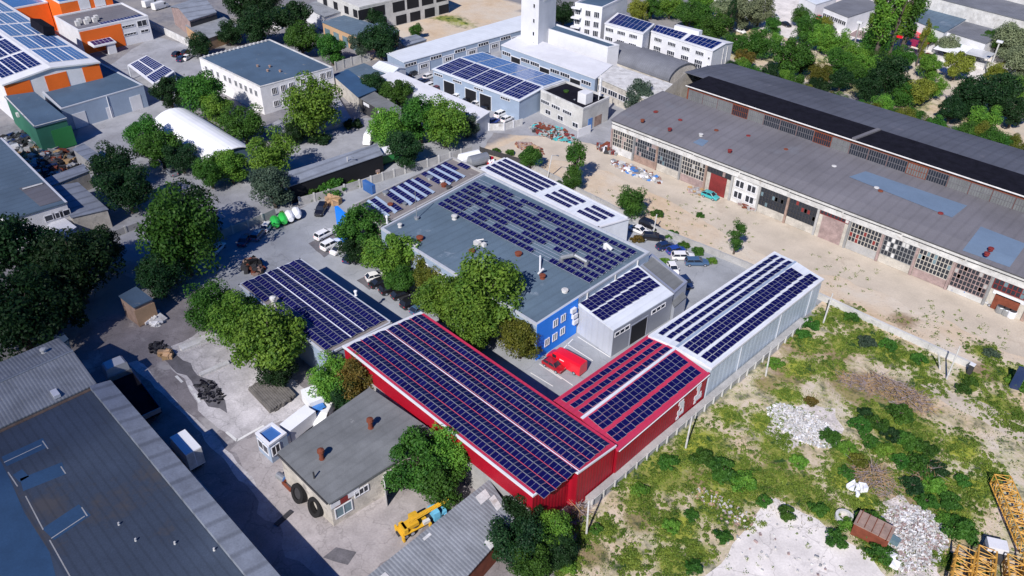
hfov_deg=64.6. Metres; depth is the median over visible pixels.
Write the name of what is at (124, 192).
tree
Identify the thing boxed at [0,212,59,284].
tree
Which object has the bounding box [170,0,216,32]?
dark gable shed
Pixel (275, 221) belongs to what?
storage tank
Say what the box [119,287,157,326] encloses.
site shed
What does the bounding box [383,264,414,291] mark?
tree
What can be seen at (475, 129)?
tree
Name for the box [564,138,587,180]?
tree
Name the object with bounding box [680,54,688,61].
window
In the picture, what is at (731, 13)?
tree
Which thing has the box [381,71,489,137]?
white long shed
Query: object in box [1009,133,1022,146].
tree
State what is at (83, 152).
yard shed
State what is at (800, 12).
tree
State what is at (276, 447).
window
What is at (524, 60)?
window
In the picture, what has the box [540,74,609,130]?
concrete block
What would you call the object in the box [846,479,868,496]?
white sacks
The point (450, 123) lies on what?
tree
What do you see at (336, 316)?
solar building
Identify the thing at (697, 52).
window
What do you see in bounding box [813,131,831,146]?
window
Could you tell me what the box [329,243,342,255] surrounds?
car
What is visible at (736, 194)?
window
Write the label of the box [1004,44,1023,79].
tree
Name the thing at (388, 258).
tree
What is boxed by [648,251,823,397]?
metal wing
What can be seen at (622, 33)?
window
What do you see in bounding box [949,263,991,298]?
window
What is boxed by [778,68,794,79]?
tree
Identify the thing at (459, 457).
tree
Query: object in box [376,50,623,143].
service road
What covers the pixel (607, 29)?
window
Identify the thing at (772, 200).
window
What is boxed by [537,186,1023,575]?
undergrowth
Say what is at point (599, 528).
bush
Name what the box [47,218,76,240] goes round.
white tent porch
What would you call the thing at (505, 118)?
car
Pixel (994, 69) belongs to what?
tree
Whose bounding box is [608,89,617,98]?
window
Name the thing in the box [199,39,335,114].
flat office
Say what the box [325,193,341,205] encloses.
tan heap
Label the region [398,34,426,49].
slab roof shed
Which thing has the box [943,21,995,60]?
white row
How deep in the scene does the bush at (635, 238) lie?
166.52 m
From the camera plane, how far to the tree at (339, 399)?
122.67 m
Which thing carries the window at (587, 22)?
in the white block at (590, 17)
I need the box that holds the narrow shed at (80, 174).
[44,164,92,189]
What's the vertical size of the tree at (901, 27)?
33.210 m
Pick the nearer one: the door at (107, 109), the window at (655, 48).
the door at (107, 109)
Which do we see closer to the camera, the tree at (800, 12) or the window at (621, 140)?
the window at (621, 140)
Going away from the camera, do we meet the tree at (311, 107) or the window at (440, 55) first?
the tree at (311, 107)
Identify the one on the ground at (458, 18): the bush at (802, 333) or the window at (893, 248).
the bush at (802, 333)
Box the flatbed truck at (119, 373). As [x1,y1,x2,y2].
[102,356,161,423]
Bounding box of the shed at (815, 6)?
[798,0,835,18]
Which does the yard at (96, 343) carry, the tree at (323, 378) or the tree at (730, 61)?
the tree at (323, 378)
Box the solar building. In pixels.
[238,258,391,369]
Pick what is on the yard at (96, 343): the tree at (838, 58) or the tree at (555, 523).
the tree at (555, 523)
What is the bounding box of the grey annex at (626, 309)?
[577,265,673,355]
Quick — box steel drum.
[275,471,285,481]
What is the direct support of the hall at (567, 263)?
on the car park
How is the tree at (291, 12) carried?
on the ground at (458, 18)
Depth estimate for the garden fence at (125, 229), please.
167.07 m
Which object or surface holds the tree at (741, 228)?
on the ground at (458, 18)
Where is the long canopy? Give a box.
[286,144,383,203]
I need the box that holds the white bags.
[487,156,494,164]
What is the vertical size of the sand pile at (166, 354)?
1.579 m
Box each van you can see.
[141,0,156,7]
[151,0,168,9]
[313,398,335,426]
[362,129,373,144]
[546,347,586,375]
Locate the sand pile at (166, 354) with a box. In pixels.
[157,348,173,360]
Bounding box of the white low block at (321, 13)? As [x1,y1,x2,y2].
[306,1,340,29]
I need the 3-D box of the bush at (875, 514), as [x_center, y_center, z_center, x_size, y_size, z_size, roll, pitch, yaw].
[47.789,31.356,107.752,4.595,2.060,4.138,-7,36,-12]
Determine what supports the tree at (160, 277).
on the ground at (458, 18)
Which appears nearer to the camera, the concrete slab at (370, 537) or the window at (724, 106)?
the concrete slab at (370, 537)
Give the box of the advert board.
[1009,366,1023,389]
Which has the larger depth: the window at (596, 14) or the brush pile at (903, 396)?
the window at (596, 14)
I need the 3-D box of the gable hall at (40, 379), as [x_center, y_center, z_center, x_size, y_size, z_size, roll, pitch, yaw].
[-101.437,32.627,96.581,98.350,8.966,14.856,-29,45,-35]
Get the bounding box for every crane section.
[949,544,976,575]
[973,544,997,575]
[990,474,1023,553]
[1002,553,1023,575]
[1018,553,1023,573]
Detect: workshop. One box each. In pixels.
[0,137,72,247]
[4,92,76,149]
[43,63,148,129]
[277,387,433,525]
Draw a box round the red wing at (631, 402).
[553,335,709,473]
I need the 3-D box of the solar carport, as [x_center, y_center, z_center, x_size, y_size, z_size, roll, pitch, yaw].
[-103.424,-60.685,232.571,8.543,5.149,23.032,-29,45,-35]
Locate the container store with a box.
[670,292,686,319]
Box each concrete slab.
[170,331,304,438]
[230,436,428,575]
[705,498,884,575]
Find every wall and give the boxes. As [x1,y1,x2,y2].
[134,302,157,326]
[149,20,188,45]
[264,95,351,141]
[526,164,753,268]
[585,318,807,506]
[817,293,971,367]
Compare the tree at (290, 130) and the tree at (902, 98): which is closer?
the tree at (290, 130)
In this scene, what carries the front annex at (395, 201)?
on the car park
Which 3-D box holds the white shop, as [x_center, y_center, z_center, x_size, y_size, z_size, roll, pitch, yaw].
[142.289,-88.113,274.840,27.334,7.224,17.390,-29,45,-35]
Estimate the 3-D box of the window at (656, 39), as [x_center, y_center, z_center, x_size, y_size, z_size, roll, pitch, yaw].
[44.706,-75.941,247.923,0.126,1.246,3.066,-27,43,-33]
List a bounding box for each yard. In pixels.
[0,130,36,151]
[17,144,80,177]
[70,299,590,575]
[528,122,574,142]
[596,141,619,155]
[610,159,662,183]
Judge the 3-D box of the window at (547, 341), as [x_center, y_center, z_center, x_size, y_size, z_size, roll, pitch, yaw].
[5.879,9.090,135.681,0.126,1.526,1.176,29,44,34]
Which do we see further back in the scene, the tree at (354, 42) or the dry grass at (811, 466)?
the tree at (354, 42)
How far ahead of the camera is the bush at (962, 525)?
106.52 m
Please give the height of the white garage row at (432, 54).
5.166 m
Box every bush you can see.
[305,188,320,199]
[307,133,331,144]
[317,178,346,195]
[344,118,362,129]
[505,149,514,155]
[559,561,576,574]
[588,523,603,535]
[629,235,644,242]
[630,482,650,496]
[650,209,663,217]
[656,454,679,470]
[659,258,671,264]
[661,518,680,534]
[665,229,678,238]
[677,240,690,249]
[683,508,699,522]
[685,558,702,575]
[687,447,712,467]
[691,246,703,255]
[696,212,704,217]
[706,257,717,263]
[708,456,739,484]
[713,529,733,544]
[729,470,757,492]
[755,494,772,508]
[765,357,785,369]
[778,504,796,522]
[788,454,809,469]
[795,329,811,338]
[802,316,819,330]
[803,396,819,406]
[806,501,830,517]
[818,427,841,447]
[825,527,848,548]
[836,440,858,456]
[837,464,855,481]
[837,516,854,532]
[843,311,859,321]
[846,415,872,434]
[847,453,870,470]
[853,510,886,537]
[857,334,877,347]
[857,407,872,416]
[860,433,880,448]
[865,414,889,432]
[865,542,898,565]
[873,442,895,458]
[878,337,897,352]
[878,426,900,443]
[885,403,914,424]
[889,453,909,469]
[896,429,908,444]
[898,475,924,495]
[899,432,924,451]
[904,451,936,478]
[910,353,929,364]
[913,492,940,509]
[916,440,941,458]
[921,474,947,495]
[929,459,951,477]
[933,510,953,527]
[938,490,964,511]
[939,514,979,546]
[946,553,963,567]
[953,473,972,488]
[955,383,971,394]
[963,375,978,386]
[981,347,1000,357]
[1004,372,1023,391]
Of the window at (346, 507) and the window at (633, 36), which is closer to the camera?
the window at (346, 507)
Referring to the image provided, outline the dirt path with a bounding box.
[922,383,1023,442]
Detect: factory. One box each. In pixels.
[0,0,102,119]
[54,3,153,54]
[871,0,1023,49]
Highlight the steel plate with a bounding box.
[274,510,293,525]
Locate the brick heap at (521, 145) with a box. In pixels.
[515,142,544,154]
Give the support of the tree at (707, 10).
on the ground at (458, 18)
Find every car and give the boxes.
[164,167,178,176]
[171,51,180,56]
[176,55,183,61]
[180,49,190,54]
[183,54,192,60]
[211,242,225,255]
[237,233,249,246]
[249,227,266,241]
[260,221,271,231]
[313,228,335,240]
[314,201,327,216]
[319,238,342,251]
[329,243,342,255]
[342,254,351,263]
[365,270,381,281]
[368,276,386,289]
[378,284,394,295]
[390,288,412,300]
[399,295,416,309]
[408,70,417,76]
[409,302,423,314]
[417,77,429,82]
[422,73,432,78]
[471,100,478,105]
[480,104,488,109]
[490,117,499,123]
[494,109,505,117]
[500,115,513,122]
[541,356,565,373]
[628,224,648,234]
[638,216,660,230]
[642,231,664,241]
[655,240,674,251]
[665,244,685,254]
[666,261,679,273]
[671,251,694,260]
[680,274,693,289]
[684,256,708,266]
[701,189,719,200]
[733,27,745,33]
[781,21,791,26]
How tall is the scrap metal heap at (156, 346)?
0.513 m
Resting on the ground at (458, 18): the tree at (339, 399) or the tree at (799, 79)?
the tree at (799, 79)
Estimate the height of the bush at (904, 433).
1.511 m
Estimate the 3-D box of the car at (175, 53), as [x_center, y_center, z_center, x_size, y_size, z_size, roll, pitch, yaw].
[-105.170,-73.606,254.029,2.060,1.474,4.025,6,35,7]
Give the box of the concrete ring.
[834,509,853,520]
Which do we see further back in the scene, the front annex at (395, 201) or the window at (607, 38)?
the window at (607, 38)
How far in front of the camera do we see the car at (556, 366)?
133.19 m
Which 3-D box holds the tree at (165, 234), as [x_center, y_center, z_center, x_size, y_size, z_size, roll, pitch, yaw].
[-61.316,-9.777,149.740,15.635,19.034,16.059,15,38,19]
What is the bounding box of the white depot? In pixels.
[822,0,874,32]
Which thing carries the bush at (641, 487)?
on the ground at (458, 18)
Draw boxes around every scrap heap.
[240,255,265,275]
[687,186,704,195]
[738,202,754,210]
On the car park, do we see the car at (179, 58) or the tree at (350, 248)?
the tree at (350, 248)
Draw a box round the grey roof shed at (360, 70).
[344,63,385,78]
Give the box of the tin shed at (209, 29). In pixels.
[185,13,241,49]
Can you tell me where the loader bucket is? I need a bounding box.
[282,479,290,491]
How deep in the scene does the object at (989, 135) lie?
200.88 m
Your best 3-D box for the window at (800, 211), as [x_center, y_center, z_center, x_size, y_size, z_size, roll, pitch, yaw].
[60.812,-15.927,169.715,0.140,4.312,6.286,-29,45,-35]
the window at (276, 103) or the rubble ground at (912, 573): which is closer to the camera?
the rubble ground at (912, 573)
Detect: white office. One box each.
[604,12,654,48]
[649,24,733,67]
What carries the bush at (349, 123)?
on the ground at (458, 18)
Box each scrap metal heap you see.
[148,340,167,354]
[193,379,225,403]
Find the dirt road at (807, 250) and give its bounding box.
[481,137,1023,356]
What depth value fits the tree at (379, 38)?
245.43 m
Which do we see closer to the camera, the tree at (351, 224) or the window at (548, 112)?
the tree at (351, 224)
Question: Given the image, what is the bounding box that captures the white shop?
[903,9,965,53]
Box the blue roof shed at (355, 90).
[334,70,375,111]
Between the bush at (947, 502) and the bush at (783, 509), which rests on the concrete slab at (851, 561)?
the bush at (783, 509)
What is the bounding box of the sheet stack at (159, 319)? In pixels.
[145,309,167,326]
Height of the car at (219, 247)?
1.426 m
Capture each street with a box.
[101,118,492,278]
[715,0,868,47]
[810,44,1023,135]
[911,48,1015,81]
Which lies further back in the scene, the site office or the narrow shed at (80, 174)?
the narrow shed at (80, 174)
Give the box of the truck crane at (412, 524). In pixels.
[394,497,448,542]
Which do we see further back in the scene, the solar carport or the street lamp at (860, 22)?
the street lamp at (860, 22)
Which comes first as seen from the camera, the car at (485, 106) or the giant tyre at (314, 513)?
the giant tyre at (314, 513)
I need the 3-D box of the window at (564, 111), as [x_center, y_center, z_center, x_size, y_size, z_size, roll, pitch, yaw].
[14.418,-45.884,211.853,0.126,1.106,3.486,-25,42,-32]
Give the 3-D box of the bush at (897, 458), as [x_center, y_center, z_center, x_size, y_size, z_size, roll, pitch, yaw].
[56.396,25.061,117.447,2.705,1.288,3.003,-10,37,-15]
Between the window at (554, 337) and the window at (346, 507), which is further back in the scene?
the window at (554, 337)
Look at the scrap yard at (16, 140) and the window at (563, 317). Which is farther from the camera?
the scrap yard at (16, 140)
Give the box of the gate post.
[966,362,975,374]
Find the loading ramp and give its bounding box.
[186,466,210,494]
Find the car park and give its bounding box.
[180,160,821,507]
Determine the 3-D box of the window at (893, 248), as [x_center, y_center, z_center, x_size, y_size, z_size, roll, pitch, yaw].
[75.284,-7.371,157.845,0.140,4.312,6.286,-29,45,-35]
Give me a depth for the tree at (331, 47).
244.22 m
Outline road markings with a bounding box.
[175,337,609,440]
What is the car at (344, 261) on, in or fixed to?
on the car park
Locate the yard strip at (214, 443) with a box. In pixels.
[128,360,257,487]
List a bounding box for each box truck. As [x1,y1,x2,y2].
[170,429,204,470]
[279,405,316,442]
[301,385,325,412]
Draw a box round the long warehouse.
[610,63,1023,321]
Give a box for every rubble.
[695,487,756,530]
[727,515,846,575]
[766,403,836,448]
[880,504,948,571]
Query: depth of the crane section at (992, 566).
101.49 m
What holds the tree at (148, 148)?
on the street at (237, 204)
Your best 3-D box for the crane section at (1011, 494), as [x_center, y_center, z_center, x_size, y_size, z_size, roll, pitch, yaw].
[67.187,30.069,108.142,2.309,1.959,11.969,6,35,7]
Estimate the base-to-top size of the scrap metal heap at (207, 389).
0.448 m
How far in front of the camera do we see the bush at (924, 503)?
110.97 m
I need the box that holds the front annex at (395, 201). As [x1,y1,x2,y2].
[352,157,484,247]
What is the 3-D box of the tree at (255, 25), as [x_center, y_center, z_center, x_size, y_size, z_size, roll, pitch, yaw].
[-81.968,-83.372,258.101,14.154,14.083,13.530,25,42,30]
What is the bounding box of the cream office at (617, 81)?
[597,64,671,109]
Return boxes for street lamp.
[854,21,862,43]
[896,35,903,48]
[990,40,1003,67]
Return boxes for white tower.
[521,0,555,43]
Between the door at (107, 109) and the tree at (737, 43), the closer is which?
the door at (107, 109)
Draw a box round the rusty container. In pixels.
[850,510,901,546]
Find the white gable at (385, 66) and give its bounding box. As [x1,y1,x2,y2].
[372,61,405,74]
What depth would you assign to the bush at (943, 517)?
108.85 m
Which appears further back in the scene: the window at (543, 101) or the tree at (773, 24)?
the tree at (773, 24)
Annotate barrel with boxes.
[995,304,1003,313]
[1001,306,1010,316]
[1007,309,1017,318]
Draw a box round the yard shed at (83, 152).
[73,143,98,174]
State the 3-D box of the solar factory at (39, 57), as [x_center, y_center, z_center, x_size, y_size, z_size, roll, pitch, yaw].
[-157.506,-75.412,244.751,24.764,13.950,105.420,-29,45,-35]
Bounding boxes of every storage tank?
[270,215,279,228]
[278,212,287,225]
[284,210,294,223]
[292,207,301,220]
[457,149,480,162]
[467,152,489,167]
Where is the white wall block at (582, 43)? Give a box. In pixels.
[548,23,618,65]
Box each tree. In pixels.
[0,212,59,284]
[0,259,70,361]
[4,268,90,339]
[27,226,125,303]
[85,140,137,187]
[86,223,126,267]
[90,164,156,213]
[121,112,166,149]
[130,128,183,169]
[133,181,225,277]
[133,253,189,300]
[148,74,187,108]
[149,177,223,245]
[161,142,198,173]
[175,70,227,120]
[182,277,239,333]
[184,29,212,57]
[190,153,227,188]
[198,92,233,126]
[200,287,263,348]
[211,147,249,183]
[215,18,242,45]
[216,102,265,143]
[222,0,249,17]
[227,301,308,372]
[236,5,279,42]
[242,0,273,14]
[244,125,300,171]
[247,164,295,208]
[250,340,299,389]
[268,0,313,27]
[272,0,283,6]
[280,70,343,136]
[281,118,307,143]
[283,19,320,53]
[305,349,350,403]
[315,32,346,65]
[327,374,361,409]
[332,202,390,248]
[334,233,368,264]
[334,347,373,400]
[347,32,372,55]
[357,18,402,60]
[357,231,419,281]
[360,70,385,94]
[365,8,386,23]
[366,104,409,146]
[378,79,414,106]
[381,425,450,496]
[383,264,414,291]
[385,129,423,168]
[400,93,446,143]
[408,22,423,35]
[408,273,459,324]
[409,254,441,290]
[412,455,463,509]
[422,93,471,147]
[425,421,471,480]
[440,289,500,351]
[441,245,526,337]
[458,112,479,137]
[484,514,544,572]
[496,317,542,360]
[500,494,544,524]
[508,536,553,575]
[518,145,542,168]
[533,508,574,548]
[543,532,580,571]
[555,0,574,25]
[562,166,583,189]
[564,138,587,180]
[615,184,648,219]
[624,78,653,107]
[627,0,648,19]
[643,0,666,19]
[660,0,684,18]
[672,0,704,26]
[690,0,713,7]
[692,2,713,29]
[700,7,733,38]
[710,0,730,18]
[725,32,750,53]
[726,0,761,29]
[726,59,737,64]
[726,219,746,254]
[727,0,737,34]
[734,48,755,63]
[735,57,750,67]
[741,26,773,59]
[746,64,763,71]
[747,0,775,26]
[762,60,779,74]
[764,16,780,33]
[767,36,815,73]
[770,32,783,41]
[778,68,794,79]
[789,49,816,76]
[789,73,804,84]
[790,3,810,22]
[791,12,823,41]
[806,61,833,81]
[807,23,835,52]
[808,77,831,91]
[819,16,833,26]
[820,28,852,53]
[823,46,854,73]
[829,67,855,90]
[833,91,848,97]
[843,41,869,62]
[843,61,866,84]
[851,77,884,101]
[852,53,883,78]
[859,25,894,54]
[864,102,881,107]
[865,0,878,31]
[865,53,914,99]
[869,0,906,53]
[869,48,892,68]
[871,93,894,109]
[888,0,912,54]
[889,106,899,111]
[891,44,918,65]
[891,81,919,106]
[895,106,916,117]
[900,0,931,51]
[901,78,937,106]
[907,106,926,119]
[915,18,931,66]
[915,53,943,78]
[919,26,938,49]
[926,114,946,126]
[927,74,950,98]
[934,34,960,53]
[936,96,969,123]
[943,50,976,79]
[950,70,999,116]
[951,125,963,131]
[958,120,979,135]
[966,105,1003,126]
[972,72,1023,114]
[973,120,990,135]
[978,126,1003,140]
[981,27,1003,50]
[983,62,1007,78]
[989,19,1023,62]
[993,97,1023,127]
[993,132,1013,145]
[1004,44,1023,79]
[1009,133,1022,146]
[1009,140,1023,149]
[1012,74,1023,97]
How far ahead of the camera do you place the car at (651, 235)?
166.65 m
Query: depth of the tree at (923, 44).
249.54 m
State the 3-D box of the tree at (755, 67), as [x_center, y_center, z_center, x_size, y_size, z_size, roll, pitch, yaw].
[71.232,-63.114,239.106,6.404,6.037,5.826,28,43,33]
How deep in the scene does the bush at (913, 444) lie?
119.67 m
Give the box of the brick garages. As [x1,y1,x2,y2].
[322,15,375,49]
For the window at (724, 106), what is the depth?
196.46 m
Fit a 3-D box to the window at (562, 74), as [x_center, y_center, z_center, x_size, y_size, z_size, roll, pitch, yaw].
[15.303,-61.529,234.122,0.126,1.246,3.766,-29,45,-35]
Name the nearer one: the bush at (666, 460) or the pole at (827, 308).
the bush at (666, 460)
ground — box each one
[0,0,1023,575]
[765,404,843,451]
[878,494,939,575]
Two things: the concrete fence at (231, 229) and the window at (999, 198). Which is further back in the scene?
the concrete fence at (231, 229)
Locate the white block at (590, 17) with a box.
[570,0,627,38]
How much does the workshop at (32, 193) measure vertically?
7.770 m
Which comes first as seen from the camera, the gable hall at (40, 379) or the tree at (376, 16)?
the gable hall at (40, 379)
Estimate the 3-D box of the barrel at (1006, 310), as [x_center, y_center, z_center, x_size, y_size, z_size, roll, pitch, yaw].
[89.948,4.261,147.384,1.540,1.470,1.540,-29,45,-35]
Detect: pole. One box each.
[547,155,558,176]
[585,501,589,533]
[685,416,692,447]
[765,346,771,376]
[822,293,832,322]
[938,352,940,369]
[946,346,960,379]
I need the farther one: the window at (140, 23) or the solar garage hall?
the window at (140, 23)
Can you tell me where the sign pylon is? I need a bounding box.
[335,206,349,238]
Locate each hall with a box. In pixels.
[0,338,96,432]
[0,380,279,575]
[2,0,55,30]
[342,311,616,517]
[381,173,649,359]
[432,52,565,119]
[479,157,629,239]
[501,35,612,91]
[613,41,696,83]
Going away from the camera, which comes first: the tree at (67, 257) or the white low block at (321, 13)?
the tree at (67, 257)
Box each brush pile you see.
[562,500,598,525]
[829,366,877,397]
[845,457,903,504]
[854,366,947,417]
[897,460,948,483]
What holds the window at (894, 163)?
in the long warehouse
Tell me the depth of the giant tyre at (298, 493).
109.96 m
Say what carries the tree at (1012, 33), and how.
on the city street at (977, 71)
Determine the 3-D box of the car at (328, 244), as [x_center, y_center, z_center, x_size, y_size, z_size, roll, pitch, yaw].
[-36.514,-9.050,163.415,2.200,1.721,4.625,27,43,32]
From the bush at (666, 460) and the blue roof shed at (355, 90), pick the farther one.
the blue roof shed at (355, 90)
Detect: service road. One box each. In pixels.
[74,37,209,239]
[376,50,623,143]
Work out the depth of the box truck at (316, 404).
123.12 m
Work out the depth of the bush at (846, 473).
115.33 m
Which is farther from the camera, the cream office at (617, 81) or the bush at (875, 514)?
the cream office at (617, 81)
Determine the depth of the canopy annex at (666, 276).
147.26 m
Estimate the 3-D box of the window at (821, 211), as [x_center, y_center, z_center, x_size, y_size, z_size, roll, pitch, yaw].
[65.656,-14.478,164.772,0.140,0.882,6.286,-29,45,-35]
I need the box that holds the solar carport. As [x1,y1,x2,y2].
[128,55,176,99]
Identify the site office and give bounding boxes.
[255,422,288,462]
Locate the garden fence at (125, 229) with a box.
[113,222,139,237]
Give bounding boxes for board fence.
[488,118,522,130]
[577,125,590,136]
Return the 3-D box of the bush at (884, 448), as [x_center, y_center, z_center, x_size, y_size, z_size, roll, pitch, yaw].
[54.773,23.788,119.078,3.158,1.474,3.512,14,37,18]
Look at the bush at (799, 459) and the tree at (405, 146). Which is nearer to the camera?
the bush at (799, 459)
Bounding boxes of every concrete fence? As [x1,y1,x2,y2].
[216,208,275,240]
[298,146,471,205]
[334,53,369,70]
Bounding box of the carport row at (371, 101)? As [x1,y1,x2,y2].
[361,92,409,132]
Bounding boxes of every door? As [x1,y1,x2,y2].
[51,126,76,147]
[72,111,88,128]
[106,106,113,118]
[129,94,142,110]
[333,32,338,39]
[342,35,348,47]
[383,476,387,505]
[588,117,592,128]
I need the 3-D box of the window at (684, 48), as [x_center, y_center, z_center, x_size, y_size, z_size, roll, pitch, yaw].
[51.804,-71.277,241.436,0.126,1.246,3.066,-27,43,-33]
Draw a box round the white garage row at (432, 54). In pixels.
[387,15,520,76]
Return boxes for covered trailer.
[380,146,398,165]
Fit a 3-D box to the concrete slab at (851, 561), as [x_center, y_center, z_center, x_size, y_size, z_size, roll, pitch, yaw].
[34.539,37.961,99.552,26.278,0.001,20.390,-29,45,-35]
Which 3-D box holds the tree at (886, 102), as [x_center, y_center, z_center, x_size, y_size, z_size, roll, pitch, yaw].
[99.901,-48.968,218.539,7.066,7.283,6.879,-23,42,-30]
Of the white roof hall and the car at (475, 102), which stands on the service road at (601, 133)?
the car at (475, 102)
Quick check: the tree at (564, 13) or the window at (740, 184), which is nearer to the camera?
the window at (740, 184)
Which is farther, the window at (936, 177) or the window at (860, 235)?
the window at (936, 177)
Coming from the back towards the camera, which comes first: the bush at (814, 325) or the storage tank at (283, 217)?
the storage tank at (283, 217)
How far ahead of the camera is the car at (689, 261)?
159.13 m
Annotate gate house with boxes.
[53,330,70,348]
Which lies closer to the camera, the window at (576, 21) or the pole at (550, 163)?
the pole at (550, 163)
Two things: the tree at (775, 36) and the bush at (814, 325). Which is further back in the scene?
the tree at (775, 36)
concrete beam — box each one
[178,332,217,351]
[199,360,229,376]
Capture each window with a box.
[44,213,56,221]
[52,210,64,219]
[59,209,70,216]
[136,19,147,26]
[257,437,269,456]
[271,87,277,94]
[271,442,280,456]
[273,100,279,106]
[280,84,285,92]
[320,72,325,79]
[326,70,331,78]
[334,499,352,519]
[354,484,368,498]
[405,61,416,67]
[420,63,427,68]
[430,54,441,60]
[455,47,465,53]
[478,41,488,46]
[500,35,510,40]
[500,96,509,101]
[502,50,510,56]
[521,57,529,63]
[530,60,539,67]
[541,99,549,105]
[544,337,549,346]
[545,108,550,115]
[550,68,559,74]
[551,103,559,110]
[552,332,557,341]
[553,318,557,327]
[557,114,562,121]
[560,71,569,78]
[560,326,564,335]
[561,313,565,322]
[562,109,571,116]
[572,121,577,128]
[574,19,579,24]
[575,9,580,14]
[581,79,590,86]
[584,20,589,26]
[584,28,589,34]
[585,10,590,16]
[592,30,597,36]
[593,21,598,27]
[594,11,599,18]
[598,84,606,93]
[605,27,613,32]
[605,36,612,41]
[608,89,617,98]
[612,129,632,152]
[614,324,629,337]
[617,30,625,35]
[618,93,627,102]
[629,33,637,39]
[634,138,655,161]
[651,302,665,314]
[653,45,660,52]
[654,37,661,42]
[657,147,680,170]
[666,50,674,56]
[667,41,675,47]
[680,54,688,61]
[681,46,689,51]
[681,156,705,181]
[688,89,702,103]
[694,59,702,67]
[695,50,703,56]
[702,94,717,108]
[707,166,731,179]
[717,99,732,113]
[732,104,748,118]
[733,190,742,199]
[735,179,744,189]
[744,194,754,204]
[746,183,756,193]
[747,109,764,123]
[758,187,787,213]
[763,114,780,129]
[779,120,797,135]
[787,198,817,225]
[796,125,814,140]
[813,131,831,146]
[820,210,848,223]
[830,137,849,152]
[847,222,881,251]
[848,143,868,159]
[867,149,888,165]
[880,235,917,265]
[886,155,907,172]
[905,162,927,179]
[914,249,953,279]
[925,169,949,186]
[946,176,970,193]
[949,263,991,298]
[968,183,992,201]
[989,190,1015,208]
[992,278,1023,299]
[1012,198,1023,212]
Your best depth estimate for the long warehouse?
173.95 m
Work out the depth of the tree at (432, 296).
139.02 m
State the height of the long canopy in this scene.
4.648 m
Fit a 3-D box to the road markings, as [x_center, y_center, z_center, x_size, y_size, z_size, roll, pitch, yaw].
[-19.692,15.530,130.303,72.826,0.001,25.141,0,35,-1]
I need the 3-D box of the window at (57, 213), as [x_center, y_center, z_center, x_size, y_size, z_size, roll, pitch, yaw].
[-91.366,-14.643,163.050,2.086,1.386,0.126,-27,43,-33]
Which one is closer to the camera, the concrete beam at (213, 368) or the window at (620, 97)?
the concrete beam at (213, 368)
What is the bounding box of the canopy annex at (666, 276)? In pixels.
[640,254,687,299]
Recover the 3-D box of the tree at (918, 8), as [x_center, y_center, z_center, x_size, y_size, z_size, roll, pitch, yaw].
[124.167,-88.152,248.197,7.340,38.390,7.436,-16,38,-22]
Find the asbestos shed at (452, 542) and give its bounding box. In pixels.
[368,480,514,575]
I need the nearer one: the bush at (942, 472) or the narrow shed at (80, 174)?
the bush at (942, 472)
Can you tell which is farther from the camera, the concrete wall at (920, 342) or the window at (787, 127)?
the window at (787, 127)
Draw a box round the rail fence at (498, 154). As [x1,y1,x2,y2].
[480,147,520,163]
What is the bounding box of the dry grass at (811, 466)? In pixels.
[577,321,1023,575]
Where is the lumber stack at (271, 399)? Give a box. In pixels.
[248,378,295,412]
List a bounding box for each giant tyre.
[291,483,306,503]
[307,497,323,517]
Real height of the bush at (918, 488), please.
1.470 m
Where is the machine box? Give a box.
[980,536,1009,565]
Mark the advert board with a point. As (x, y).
(1017, 380)
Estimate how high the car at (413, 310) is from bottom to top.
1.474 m
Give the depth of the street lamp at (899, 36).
243.12 m
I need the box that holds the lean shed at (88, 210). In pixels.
[52,182,112,231]
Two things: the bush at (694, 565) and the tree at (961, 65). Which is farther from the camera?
the tree at (961, 65)
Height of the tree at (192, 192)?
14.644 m
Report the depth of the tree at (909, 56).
245.70 m
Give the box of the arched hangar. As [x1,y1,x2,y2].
[155,108,255,174]
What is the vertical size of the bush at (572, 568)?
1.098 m
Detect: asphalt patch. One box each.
[150,342,226,412]
[308,235,336,256]
[323,547,355,564]
[357,269,385,289]
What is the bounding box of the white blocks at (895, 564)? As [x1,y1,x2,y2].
[886,551,900,570]
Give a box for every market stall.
[849,30,873,46]
[900,38,928,57]
[907,30,921,48]
[933,45,962,61]
[954,45,984,61]
[964,48,994,68]
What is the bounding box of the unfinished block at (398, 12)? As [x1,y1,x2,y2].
[317,0,448,25]

